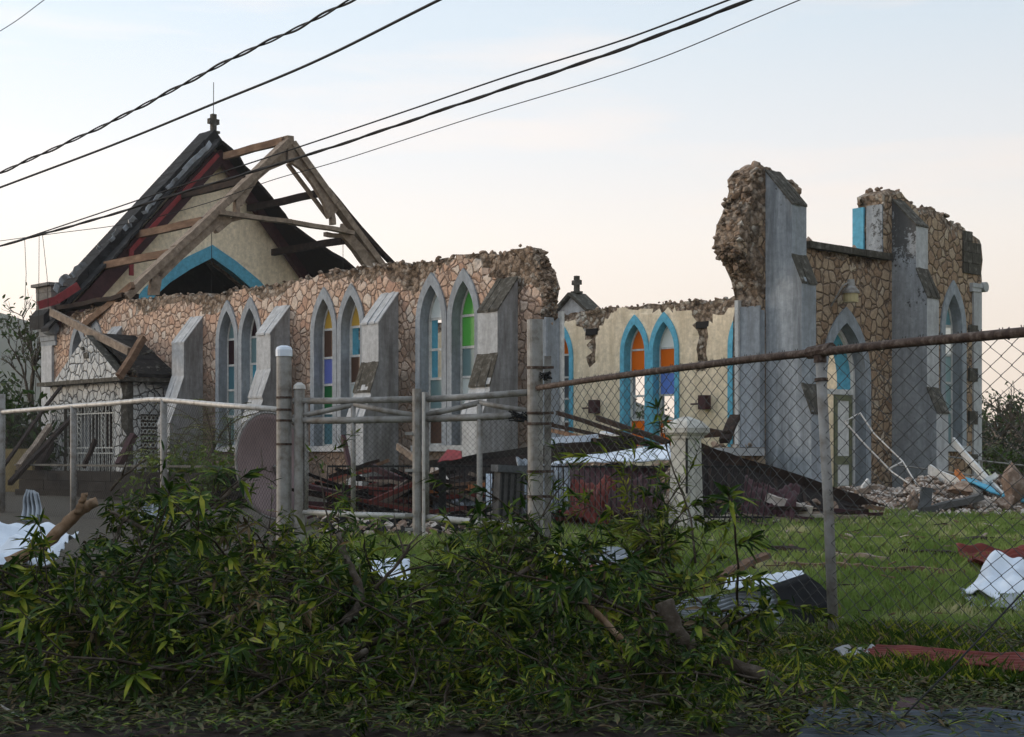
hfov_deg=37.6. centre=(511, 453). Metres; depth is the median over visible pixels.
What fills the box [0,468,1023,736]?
ground
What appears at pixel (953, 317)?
window
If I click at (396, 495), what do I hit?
timber beam
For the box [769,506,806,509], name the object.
broken board
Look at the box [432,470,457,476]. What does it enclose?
broken board
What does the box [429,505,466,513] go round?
broken board
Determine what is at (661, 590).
leafy branch
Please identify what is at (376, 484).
broken board
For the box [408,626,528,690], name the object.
leafy branch
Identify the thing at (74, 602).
leafy branch
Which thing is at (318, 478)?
broken board
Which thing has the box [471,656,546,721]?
leafy branch
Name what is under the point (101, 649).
leafy branch
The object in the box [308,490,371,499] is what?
broken board
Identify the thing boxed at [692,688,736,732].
leafy branch
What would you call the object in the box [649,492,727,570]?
leafy branch
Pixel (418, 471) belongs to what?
gate post
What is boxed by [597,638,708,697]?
leafy branch
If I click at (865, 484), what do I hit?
timber beam
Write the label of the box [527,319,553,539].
gate post
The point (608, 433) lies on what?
timber beam
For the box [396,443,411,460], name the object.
timber beam
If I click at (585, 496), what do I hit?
leafy branch
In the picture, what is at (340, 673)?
leafy branch
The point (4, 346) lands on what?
hills
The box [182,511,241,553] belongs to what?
leafy branch
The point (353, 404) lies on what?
pipe gate
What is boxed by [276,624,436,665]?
leafy branch
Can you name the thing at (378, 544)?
leafy branch
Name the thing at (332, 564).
leafy branch
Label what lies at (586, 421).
timber beam
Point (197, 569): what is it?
leafy branch
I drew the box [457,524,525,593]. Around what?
leafy branch
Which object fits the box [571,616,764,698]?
leafy branch
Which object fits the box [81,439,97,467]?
timber beam
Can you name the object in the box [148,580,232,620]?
leafy branch
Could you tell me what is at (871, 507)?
broken board
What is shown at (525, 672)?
leafy branch
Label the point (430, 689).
fallen limb
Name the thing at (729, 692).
leafy branch
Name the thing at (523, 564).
leafy branch
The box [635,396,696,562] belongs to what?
leafy branch
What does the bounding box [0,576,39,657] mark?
leafy branch
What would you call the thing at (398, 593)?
leafy branch
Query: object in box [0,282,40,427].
storm stripped tree
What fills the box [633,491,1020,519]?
rubble mound
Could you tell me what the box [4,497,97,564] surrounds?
fallen limb
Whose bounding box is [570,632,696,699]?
leafy branch
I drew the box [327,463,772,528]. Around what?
iron picket fence
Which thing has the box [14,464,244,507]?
block wall
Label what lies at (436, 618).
leafy branch
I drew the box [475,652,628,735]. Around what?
leafy branch
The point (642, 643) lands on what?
leafy branch
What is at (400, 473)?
broken board
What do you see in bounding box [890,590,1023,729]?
guy wire
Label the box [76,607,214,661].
leafy branch
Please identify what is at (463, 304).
window
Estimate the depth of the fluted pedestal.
23.41 m
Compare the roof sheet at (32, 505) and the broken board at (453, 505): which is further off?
the broken board at (453, 505)
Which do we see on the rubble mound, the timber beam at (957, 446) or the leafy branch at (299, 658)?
the timber beam at (957, 446)
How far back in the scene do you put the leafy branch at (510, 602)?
10.52 m
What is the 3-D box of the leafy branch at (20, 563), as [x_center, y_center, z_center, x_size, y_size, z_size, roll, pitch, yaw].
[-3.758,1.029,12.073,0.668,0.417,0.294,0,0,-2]
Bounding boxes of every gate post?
[276,345,305,540]
[405,389,425,539]
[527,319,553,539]
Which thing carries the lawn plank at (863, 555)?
on the ground at (84, 526)
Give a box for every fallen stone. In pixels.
[907,490,918,509]
[947,480,972,494]
[972,496,990,508]
[996,495,1014,509]
[1001,462,1023,505]
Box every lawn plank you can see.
[716,552,771,577]
[767,545,816,555]
[773,560,860,567]
[836,552,890,560]
[843,564,980,573]
[889,548,956,555]
[933,534,1023,542]
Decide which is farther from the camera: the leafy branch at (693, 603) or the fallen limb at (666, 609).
the leafy branch at (693, 603)
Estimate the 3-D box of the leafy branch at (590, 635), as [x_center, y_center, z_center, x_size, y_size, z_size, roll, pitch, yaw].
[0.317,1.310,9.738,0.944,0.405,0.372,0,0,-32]
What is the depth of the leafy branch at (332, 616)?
10.99 m
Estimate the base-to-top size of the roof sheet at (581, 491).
0.796 m
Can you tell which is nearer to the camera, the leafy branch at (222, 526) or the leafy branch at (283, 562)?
the leafy branch at (283, 562)
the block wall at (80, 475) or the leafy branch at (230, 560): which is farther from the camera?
the block wall at (80, 475)
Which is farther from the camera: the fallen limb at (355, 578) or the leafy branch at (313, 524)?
the leafy branch at (313, 524)
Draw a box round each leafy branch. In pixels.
[0,507,147,656]
[0,530,100,651]
[0,554,63,624]
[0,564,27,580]
[0,564,121,622]
[0,566,35,607]
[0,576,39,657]
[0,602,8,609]
[0,603,116,662]
[0,603,280,715]
[0,612,51,642]
[0,627,129,703]
[0,640,129,686]
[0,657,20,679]
[2,645,29,673]
[3,555,84,601]
[4,564,54,594]
[6,638,167,721]
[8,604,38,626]
[10,563,197,665]
[15,535,85,655]
[25,592,158,680]
[28,564,219,663]
[31,601,111,685]
[36,537,115,606]
[38,606,228,688]
[41,501,197,618]
[44,550,76,598]
[44,565,231,645]
[53,586,143,672]
[58,645,180,699]
[60,578,260,689]
[66,528,105,578]
[68,531,186,614]
[72,574,113,614]
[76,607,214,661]
[77,582,197,624]
[89,516,145,586]
[89,539,147,614]
[90,568,178,627]
[93,542,154,576]
[94,490,221,553]
[97,440,200,543]
[97,566,225,668]
[100,507,238,586]
[106,565,173,631]
[108,539,216,597]
[109,516,171,557]
[113,459,263,577]
[115,518,153,562]
[116,476,194,639]
[121,514,263,587]
[123,570,209,690]
[133,550,249,614]
[135,593,299,676]
[137,632,283,701]
[141,519,185,580]
[142,470,205,604]
[142,587,328,691]
[144,494,205,571]
[145,608,372,689]
[147,561,331,631]
[147,598,224,664]
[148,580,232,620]
[149,486,267,614]
[153,557,349,667]
[156,518,359,592]
[158,534,252,597]
[161,487,254,586]
[174,575,219,620]
[176,537,320,598]
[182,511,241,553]
[187,557,352,632]
[187,633,258,702]
[187,646,381,712]
[191,608,269,650]
[199,543,254,580]
[200,567,271,638]
[202,642,443,703]
[204,512,299,575]
[208,577,340,629]
[210,618,311,682]
[211,529,324,642]
[212,586,321,640]
[213,516,395,635]
[215,560,343,602]
[219,506,339,564]
[224,466,302,552]
[224,680,309,716]
[227,532,278,564]
[230,574,343,629]
[231,569,285,611]
[233,649,337,702]
[235,523,389,608]
[238,557,474,669]
[240,555,298,589]
[248,555,346,615]
[248,556,367,628]
[248,633,422,713]
[258,527,360,568]
[258,608,314,690]
[264,682,345,728]
[265,581,427,637]
[268,528,298,576]
[274,549,314,591]
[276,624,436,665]
[277,589,338,635]
[281,555,416,626]
[284,618,416,712]
[289,638,360,707]
[292,533,328,583]
[292,614,405,686]
[294,627,354,694]
[295,608,398,652]
[296,599,507,686]
[297,575,492,692]
[297,622,384,695]
[305,428,366,550]
[310,554,425,612]
[311,556,388,657]
[311,557,348,595]
[312,639,432,691]
[316,482,425,597]
[322,546,474,617]
[323,536,420,646]
[330,494,398,612]
[334,570,380,636]
[338,621,541,689]
[341,672,392,736]
[342,528,498,601]
[357,631,433,699]
[359,601,516,671]
[359,602,494,670]
[366,581,454,665]
[368,562,533,654]
[376,616,492,676]
[381,668,470,696]
[383,619,445,691]
[385,678,451,719]
[387,549,485,599]
[396,587,561,666]
[396,700,476,736]
[406,605,507,712]
[408,615,563,709]
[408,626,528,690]
[408,644,579,701]
[415,534,526,601]
[416,474,592,589]
[419,627,532,680]
[422,660,529,712]
[423,498,530,626]
[425,615,520,641]
[426,535,468,597]
[428,507,531,614]
[432,652,487,704]
[437,498,633,627]
[437,594,546,676]
[439,573,632,658]
[439,634,573,669]
[441,571,554,689]
[445,576,620,649]
[448,555,532,614]
[451,621,497,688]
[453,598,556,676]
[455,553,498,602]
[456,607,630,711]
[457,506,705,639]
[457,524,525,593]
[464,630,604,692]
[467,642,532,692]
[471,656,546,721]
[471,671,614,725]
[473,513,537,580]
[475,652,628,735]
[477,527,564,606]
[481,438,584,576]
[481,572,528,634]
[484,576,518,641]
[485,666,666,736]
[486,503,622,582]
[491,607,604,654]
[492,492,664,595]
[500,624,618,676]
[501,638,632,709]
[509,611,576,670]
[510,559,684,653]
[513,544,623,651]
[513,612,637,695]
[514,577,588,663]
[519,609,563,645]
[527,630,595,706]
[535,561,668,634]
[551,662,672,711]
[552,485,642,542]
[559,419,690,584]
[559,642,676,699]
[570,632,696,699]
[571,534,763,634]
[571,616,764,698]
[575,551,681,621]
[585,554,669,658]
[586,590,666,660]
[589,531,712,614]
[591,487,674,567]
[593,570,641,625]
[595,632,745,696]
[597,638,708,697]
[604,636,727,691]
[605,437,705,559]
[607,578,692,672]
[607,606,760,703]
[610,592,802,652]
[613,619,700,691]
[617,536,683,576]
[620,581,783,661]
[624,586,733,655]
[625,527,727,628]
[625,614,672,675]
[627,510,732,558]
[628,614,690,684]
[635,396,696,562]
[639,668,729,735]
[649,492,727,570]
[656,687,849,724]
[671,594,754,657]
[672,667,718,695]
[674,647,726,716]
[682,597,742,668]
[684,609,740,643]
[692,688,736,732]
[701,641,745,704]
[708,481,796,641]
[725,629,782,690]
[728,590,840,630]
[743,638,888,732]
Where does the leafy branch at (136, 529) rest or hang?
on the fallen limb at (137, 525)
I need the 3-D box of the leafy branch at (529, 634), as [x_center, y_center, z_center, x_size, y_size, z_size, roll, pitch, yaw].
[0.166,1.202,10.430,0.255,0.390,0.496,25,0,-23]
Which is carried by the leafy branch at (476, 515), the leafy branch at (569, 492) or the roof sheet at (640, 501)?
the leafy branch at (569, 492)
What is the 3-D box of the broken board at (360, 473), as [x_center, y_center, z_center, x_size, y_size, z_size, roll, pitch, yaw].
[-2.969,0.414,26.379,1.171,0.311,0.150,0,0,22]
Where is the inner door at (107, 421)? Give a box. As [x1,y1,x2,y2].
[100,406,147,470]
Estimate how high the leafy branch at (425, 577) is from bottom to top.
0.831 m
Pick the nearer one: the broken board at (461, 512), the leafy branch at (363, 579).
the leafy branch at (363, 579)
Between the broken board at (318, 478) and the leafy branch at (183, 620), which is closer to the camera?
the leafy branch at (183, 620)
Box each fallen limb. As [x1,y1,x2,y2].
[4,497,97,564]
[74,493,87,513]
[109,449,146,490]
[110,511,209,587]
[183,453,276,514]
[264,640,368,695]
[298,587,512,670]
[336,532,369,631]
[349,658,433,713]
[374,515,426,589]
[459,536,550,611]
[471,655,590,684]
[580,596,710,684]
[655,598,818,702]
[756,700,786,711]
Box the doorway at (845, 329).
[825,307,870,486]
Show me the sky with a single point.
(622, 177)
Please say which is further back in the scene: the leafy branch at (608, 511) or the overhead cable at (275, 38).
the overhead cable at (275, 38)
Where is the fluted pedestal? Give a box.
[491,464,527,520]
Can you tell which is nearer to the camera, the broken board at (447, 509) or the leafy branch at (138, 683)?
the leafy branch at (138, 683)
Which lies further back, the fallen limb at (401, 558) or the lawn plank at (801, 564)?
the lawn plank at (801, 564)
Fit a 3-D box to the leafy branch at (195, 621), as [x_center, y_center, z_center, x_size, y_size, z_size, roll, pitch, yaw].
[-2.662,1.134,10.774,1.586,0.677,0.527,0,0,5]
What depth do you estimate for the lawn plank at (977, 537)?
20.32 m
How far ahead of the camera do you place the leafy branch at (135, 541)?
16.75 m
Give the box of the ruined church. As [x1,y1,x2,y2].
[30,82,988,493]
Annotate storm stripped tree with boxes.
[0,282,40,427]
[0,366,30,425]
[982,381,1023,452]
[982,391,1023,467]
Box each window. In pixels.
[69,320,84,358]
[91,320,101,332]
[215,300,237,446]
[238,297,260,433]
[310,287,336,445]
[337,283,363,445]
[415,272,446,444]
[447,268,479,444]
[564,326,572,435]
[620,315,648,446]
[649,312,678,446]
[727,322,732,446]
[940,280,966,445]
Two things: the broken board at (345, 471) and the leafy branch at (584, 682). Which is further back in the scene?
the broken board at (345, 471)
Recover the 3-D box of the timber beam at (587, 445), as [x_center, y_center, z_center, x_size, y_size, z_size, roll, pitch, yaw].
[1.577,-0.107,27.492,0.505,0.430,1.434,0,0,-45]
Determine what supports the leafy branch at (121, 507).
on the leafy branch at (133, 514)
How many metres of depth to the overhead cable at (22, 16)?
22.81 m
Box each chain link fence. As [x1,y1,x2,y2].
[0,394,276,534]
[535,325,1023,660]
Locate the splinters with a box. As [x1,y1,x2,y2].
[283,512,1023,637]
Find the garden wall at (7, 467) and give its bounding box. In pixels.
[5,449,35,491]
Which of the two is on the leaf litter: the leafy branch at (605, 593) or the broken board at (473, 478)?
the leafy branch at (605, 593)
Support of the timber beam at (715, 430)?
on the timber beam at (715, 434)
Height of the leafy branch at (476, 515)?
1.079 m
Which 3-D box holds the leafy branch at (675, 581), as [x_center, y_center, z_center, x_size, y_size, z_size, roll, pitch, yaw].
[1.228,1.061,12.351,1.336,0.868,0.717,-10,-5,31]
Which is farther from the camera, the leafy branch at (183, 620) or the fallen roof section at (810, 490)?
the fallen roof section at (810, 490)
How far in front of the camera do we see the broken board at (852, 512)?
25.36 m
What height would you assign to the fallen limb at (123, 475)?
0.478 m
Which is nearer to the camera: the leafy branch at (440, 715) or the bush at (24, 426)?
the leafy branch at (440, 715)
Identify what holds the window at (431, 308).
in the ruined church
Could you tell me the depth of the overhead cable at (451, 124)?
23.19 m
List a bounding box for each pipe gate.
[292,396,411,518]
[425,389,526,541]
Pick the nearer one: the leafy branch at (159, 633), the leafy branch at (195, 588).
the leafy branch at (159, 633)
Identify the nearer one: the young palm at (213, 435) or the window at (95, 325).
the young palm at (213, 435)
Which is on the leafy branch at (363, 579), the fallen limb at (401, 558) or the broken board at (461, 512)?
the fallen limb at (401, 558)
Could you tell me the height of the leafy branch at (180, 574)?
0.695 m
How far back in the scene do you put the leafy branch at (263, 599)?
9.99 m
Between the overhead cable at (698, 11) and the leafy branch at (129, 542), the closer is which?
the leafy branch at (129, 542)
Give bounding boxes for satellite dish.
[234,411,308,519]
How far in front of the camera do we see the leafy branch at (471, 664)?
9.86 m
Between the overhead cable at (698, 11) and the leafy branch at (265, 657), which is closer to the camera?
the leafy branch at (265, 657)
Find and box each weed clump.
[119,440,230,501]
[169,444,250,507]
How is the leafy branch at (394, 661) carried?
on the leafy branch at (381, 672)
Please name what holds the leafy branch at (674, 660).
on the leaf litter
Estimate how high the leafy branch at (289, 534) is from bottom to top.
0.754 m
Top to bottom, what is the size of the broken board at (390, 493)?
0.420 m
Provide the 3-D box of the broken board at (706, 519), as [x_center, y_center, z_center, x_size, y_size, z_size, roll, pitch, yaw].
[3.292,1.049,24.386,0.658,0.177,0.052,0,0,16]
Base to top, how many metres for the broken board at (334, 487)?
0.325 m
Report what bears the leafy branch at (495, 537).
on the leafy branch at (603, 518)
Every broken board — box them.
[292,488,361,508]
[308,472,349,488]
[308,484,364,496]
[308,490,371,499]
[308,501,364,508]
[308,505,346,510]
[311,469,373,484]
[315,481,375,497]
[323,459,389,487]
[325,492,411,511]
[335,467,371,482]
[339,484,387,491]
[346,495,387,512]
[349,485,392,489]
[356,474,411,489]
[368,482,411,504]
[369,476,407,479]
[386,502,410,506]
[390,468,451,494]
[404,475,462,493]
[409,472,460,483]
[410,488,472,513]
[429,479,493,489]
[429,493,484,499]
[429,494,458,506]
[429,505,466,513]
[430,485,467,489]
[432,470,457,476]
[448,495,525,514]
[450,489,492,508]
[470,473,525,481]
[704,514,729,521]
[729,512,798,521]
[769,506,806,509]
[794,514,822,518]
[794,515,813,518]
[834,508,868,515]
[834,514,867,519]
[836,509,868,514]
[843,505,864,508]
[855,511,882,515]
[864,505,883,510]
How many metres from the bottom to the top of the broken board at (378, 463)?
0.572 m
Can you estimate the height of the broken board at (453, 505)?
0.542 m
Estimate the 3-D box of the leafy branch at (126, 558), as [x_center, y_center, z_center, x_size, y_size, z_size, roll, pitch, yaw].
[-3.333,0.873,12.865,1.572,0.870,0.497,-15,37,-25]
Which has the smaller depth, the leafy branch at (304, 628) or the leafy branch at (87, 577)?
the leafy branch at (304, 628)
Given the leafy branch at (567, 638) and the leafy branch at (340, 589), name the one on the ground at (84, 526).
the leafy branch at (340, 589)
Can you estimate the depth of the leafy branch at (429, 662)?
9.80 m
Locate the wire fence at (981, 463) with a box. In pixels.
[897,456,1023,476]
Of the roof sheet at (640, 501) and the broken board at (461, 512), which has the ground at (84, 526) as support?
the roof sheet at (640, 501)
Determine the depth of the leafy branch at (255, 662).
9.98 m
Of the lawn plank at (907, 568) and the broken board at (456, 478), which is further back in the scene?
the broken board at (456, 478)
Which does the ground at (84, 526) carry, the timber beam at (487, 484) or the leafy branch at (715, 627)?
the leafy branch at (715, 627)
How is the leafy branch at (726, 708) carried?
on the ground at (84, 526)
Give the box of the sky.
[0,0,1023,422]
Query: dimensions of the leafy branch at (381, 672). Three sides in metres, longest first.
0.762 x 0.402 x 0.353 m
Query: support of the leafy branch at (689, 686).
on the leaf litter
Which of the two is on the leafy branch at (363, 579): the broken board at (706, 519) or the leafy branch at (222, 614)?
the leafy branch at (222, 614)
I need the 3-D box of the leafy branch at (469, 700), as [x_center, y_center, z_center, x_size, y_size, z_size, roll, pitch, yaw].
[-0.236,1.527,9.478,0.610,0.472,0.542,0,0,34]
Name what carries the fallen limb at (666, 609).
on the ground at (84, 526)
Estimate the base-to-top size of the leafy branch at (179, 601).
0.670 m
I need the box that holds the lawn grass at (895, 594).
[284,505,1023,645]
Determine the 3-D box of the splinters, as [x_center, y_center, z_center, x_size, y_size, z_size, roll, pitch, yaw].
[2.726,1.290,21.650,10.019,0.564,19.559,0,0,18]
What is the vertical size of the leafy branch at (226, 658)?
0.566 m
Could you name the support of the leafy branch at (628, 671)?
on the ground at (84, 526)
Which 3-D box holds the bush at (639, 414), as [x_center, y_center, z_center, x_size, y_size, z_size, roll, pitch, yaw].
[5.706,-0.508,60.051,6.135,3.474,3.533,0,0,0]
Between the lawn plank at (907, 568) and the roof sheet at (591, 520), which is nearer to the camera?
the lawn plank at (907, 568)
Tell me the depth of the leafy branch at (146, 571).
11.38 m
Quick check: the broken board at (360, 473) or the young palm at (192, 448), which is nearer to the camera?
the broken board at (360, 473)
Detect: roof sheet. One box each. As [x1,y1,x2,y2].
[21,489,42,523]
[139,503,170,523]
[368,473,411,508]
[371,558,410,581]
[433,484,492,514]
[439,449,461,461]
[516,457,569,513]
[551,479,607,525]
[552,444,670,464]
[552,546,633,568]
[555,462,667,519]
[559,475,617,523]
[608,474,667,515]
[675,586,786,626]
[724,570,827,625]
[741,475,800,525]
[832,644,873,656]
[863,644,1023,671]
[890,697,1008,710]
[956,543,1023,566]
[959,587,1019,610]
[965,550,1023,609]
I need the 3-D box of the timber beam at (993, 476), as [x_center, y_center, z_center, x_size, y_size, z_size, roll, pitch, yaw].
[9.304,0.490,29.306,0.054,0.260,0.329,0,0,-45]
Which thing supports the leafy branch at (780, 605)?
on the ground at (84, 526)
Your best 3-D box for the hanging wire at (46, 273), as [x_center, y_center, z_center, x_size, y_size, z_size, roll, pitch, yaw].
[-9.285,-3.537,29.996,0.040,1.612,0.220,0,0,16]
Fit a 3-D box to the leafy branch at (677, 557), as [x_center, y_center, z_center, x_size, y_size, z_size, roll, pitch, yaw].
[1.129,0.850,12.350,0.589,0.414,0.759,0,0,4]
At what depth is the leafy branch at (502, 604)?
11.07 m
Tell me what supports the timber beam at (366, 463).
on the broken board at (360, 473)
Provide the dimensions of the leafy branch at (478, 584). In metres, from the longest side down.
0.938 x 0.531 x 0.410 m
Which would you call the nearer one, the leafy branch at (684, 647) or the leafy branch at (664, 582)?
the leafy branch at (684, 647)
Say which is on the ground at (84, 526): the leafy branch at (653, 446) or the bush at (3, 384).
the bush at (3, 384)
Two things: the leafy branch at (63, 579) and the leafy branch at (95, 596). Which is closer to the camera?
the leafy branch at (95, 596)
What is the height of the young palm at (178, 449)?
2.131 m
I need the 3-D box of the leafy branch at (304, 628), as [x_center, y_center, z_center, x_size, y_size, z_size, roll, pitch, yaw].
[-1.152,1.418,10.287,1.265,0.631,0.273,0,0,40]
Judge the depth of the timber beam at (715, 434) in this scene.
29.33 m
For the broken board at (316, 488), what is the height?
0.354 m
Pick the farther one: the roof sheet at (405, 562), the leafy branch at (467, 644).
the roof sheet at (405, 562)
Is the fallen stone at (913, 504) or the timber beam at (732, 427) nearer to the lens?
the fallen stone at (913, 504)
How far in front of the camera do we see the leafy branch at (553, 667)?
9.10 m
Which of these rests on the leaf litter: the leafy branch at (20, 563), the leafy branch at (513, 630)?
the leafy branch at (513, 630)
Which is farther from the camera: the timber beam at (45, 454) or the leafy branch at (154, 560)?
the timber beam at (45, 454)
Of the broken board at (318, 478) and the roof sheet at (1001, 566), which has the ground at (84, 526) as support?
the roof sheet at (1001, 566)
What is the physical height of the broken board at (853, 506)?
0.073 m
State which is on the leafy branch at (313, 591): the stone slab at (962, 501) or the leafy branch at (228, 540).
the leafy branch at (228, 540)
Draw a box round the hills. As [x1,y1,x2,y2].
[0,313,1009,458]
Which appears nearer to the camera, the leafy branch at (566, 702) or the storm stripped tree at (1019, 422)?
the leafy branch at (566, 702)
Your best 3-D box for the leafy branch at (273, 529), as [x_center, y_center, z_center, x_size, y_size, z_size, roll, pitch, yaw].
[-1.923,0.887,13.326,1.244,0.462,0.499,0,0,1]
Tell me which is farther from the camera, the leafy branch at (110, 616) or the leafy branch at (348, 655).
the leafy branch at (110, 616)
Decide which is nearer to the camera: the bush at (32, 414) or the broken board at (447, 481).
the broken board at (447, 481)
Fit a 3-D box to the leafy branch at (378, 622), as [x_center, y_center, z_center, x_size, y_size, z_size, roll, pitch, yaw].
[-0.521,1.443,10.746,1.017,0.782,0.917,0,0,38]
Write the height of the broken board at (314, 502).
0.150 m
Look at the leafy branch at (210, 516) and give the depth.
11.48 m
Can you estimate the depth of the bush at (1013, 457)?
57.10 m
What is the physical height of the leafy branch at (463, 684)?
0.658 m
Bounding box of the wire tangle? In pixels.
[508,410,526,421]
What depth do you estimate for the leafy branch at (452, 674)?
9.17 m
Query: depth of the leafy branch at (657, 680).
9.55 m
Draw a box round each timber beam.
[5,387,60,465]
[8,416,69,485]
[16,423,51,469]
[35,442,53,469]
[49,309,130,354]
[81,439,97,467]
[82,282,134,326]
[115,335,146,378]
[115,433,137,464]
[328,459,379,477]
[341,435,350,468]
[363,477,399,484]
[364,480,411,511]
[370,464,402,482]
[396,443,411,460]
[429,483,484,492]
[430,467,448,492]
[486,474,491,506]
[551,424,648,446]
[551,429,595,441]
[551,434,597,443]
[556,411,661,445]
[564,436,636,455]
[595,415,670,445]
[600,431,618,435]
[704,430,731,437]
[710,428,725,434]
[719,414,739,442]
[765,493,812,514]
[854,486,877,493]
[861,478,869,487]
[928,464,982,493]
[952,437,1002,496]
[954,469,966,480]
[982,472,997,483]
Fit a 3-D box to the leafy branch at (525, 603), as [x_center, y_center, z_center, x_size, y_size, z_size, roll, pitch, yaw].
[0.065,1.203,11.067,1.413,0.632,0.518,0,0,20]
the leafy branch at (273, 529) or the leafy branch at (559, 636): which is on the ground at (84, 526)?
the leafy branch at (559, 636)
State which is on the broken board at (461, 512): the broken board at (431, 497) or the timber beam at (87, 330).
the broken board at (431, 497)
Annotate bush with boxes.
[0,369,28,404]
[0,388,69,469]
[5,425,77,469]
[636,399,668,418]
[982,394,1023,472]
[982,426,1023,475]
[982,439,1023,475]
[1005,399,1023,449]
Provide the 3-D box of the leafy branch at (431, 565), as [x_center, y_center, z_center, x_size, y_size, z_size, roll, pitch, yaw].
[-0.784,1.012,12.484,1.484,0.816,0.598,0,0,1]
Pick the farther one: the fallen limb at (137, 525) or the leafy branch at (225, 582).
the fallen limb at (137, 525)
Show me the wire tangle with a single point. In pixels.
(521, 417)
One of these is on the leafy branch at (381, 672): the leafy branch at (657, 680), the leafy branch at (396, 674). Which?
the leafy branch at (396, 674)
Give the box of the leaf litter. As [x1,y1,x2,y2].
[0,613,1023,736]
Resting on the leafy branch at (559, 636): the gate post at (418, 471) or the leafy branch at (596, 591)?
the leafy branch at (596, 591)
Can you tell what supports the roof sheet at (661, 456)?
on the fallen roof section at (489, 457)
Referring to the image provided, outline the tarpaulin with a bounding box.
[0,522,78,569]
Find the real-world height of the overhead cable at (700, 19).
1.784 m
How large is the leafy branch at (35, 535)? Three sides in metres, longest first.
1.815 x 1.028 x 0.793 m
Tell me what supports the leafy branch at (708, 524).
on the leafy branch at (675, 581)
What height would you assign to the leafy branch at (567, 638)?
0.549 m
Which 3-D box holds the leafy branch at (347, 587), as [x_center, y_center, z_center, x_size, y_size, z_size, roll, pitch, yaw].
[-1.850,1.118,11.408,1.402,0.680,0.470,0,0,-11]
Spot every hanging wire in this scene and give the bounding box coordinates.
[24,240,25,308]
[35,283,38,393]
[42,235,48,316]
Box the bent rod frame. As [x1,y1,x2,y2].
[844,412,916,484]
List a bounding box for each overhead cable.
[0,0,43,30]
[0,0,355,173]
[0,0,441,187]
[0,0,752,246]
[1,0,799,240]
[22,0,729,238]
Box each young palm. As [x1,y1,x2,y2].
[115,412,222,461]
[120,444,197,471]
[133,398,256,465]
[150,432,233,470]
[170,411,259,463]
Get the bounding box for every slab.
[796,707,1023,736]
[917,487,932,512]
[921,493,984,512]
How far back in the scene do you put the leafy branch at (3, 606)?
10.65 m
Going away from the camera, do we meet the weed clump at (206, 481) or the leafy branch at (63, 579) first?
the leafy branch at (63, 579)
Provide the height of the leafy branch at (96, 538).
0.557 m
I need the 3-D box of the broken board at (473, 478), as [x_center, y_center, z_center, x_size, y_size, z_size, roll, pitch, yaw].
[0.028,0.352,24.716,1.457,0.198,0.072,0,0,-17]
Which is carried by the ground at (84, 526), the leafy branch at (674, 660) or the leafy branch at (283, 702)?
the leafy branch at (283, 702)
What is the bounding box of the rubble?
[316,474,1023,536]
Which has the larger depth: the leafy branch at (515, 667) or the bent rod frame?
the bent rod frame
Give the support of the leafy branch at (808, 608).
on the leafy branch at (757, 618)
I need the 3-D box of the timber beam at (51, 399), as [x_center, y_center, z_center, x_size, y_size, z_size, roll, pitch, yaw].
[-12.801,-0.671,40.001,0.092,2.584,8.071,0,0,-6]
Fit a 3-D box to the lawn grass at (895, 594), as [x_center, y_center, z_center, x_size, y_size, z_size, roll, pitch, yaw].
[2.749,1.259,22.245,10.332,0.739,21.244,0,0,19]
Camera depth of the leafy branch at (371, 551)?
11.54 m
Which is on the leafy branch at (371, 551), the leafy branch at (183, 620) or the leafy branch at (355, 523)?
the leafy branch at (355, 523)
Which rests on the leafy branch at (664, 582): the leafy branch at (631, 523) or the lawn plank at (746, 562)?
the leafy branch at (631, 523)
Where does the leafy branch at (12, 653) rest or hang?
on the ground at (84, 526)
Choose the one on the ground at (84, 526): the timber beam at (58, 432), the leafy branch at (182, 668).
the leafy branch at (182, 668)
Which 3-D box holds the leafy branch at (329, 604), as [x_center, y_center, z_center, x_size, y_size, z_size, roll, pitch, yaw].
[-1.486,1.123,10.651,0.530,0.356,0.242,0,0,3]
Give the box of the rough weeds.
[682,614,1023,695]
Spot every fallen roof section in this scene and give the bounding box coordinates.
[429,443,564,502]
[701,443,884,522]
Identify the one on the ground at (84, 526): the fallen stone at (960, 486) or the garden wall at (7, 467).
the garden wall at (7, 467)
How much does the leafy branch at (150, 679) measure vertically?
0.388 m
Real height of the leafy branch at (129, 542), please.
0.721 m
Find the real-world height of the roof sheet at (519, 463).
0.957 m
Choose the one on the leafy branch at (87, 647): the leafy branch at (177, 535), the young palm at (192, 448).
the leafy branch at (177, 535)
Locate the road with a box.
[0,714,784,736]
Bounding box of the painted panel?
[961,477,999,495]
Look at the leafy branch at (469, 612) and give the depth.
10.35 m
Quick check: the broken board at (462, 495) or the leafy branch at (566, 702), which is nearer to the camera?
the leafy branch at (566, 702)
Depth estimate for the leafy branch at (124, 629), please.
10.19 m
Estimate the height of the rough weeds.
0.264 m
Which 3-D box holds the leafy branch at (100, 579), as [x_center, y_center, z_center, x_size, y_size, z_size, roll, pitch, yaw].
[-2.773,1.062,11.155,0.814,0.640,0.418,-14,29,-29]
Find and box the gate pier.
[662,416,709,527]

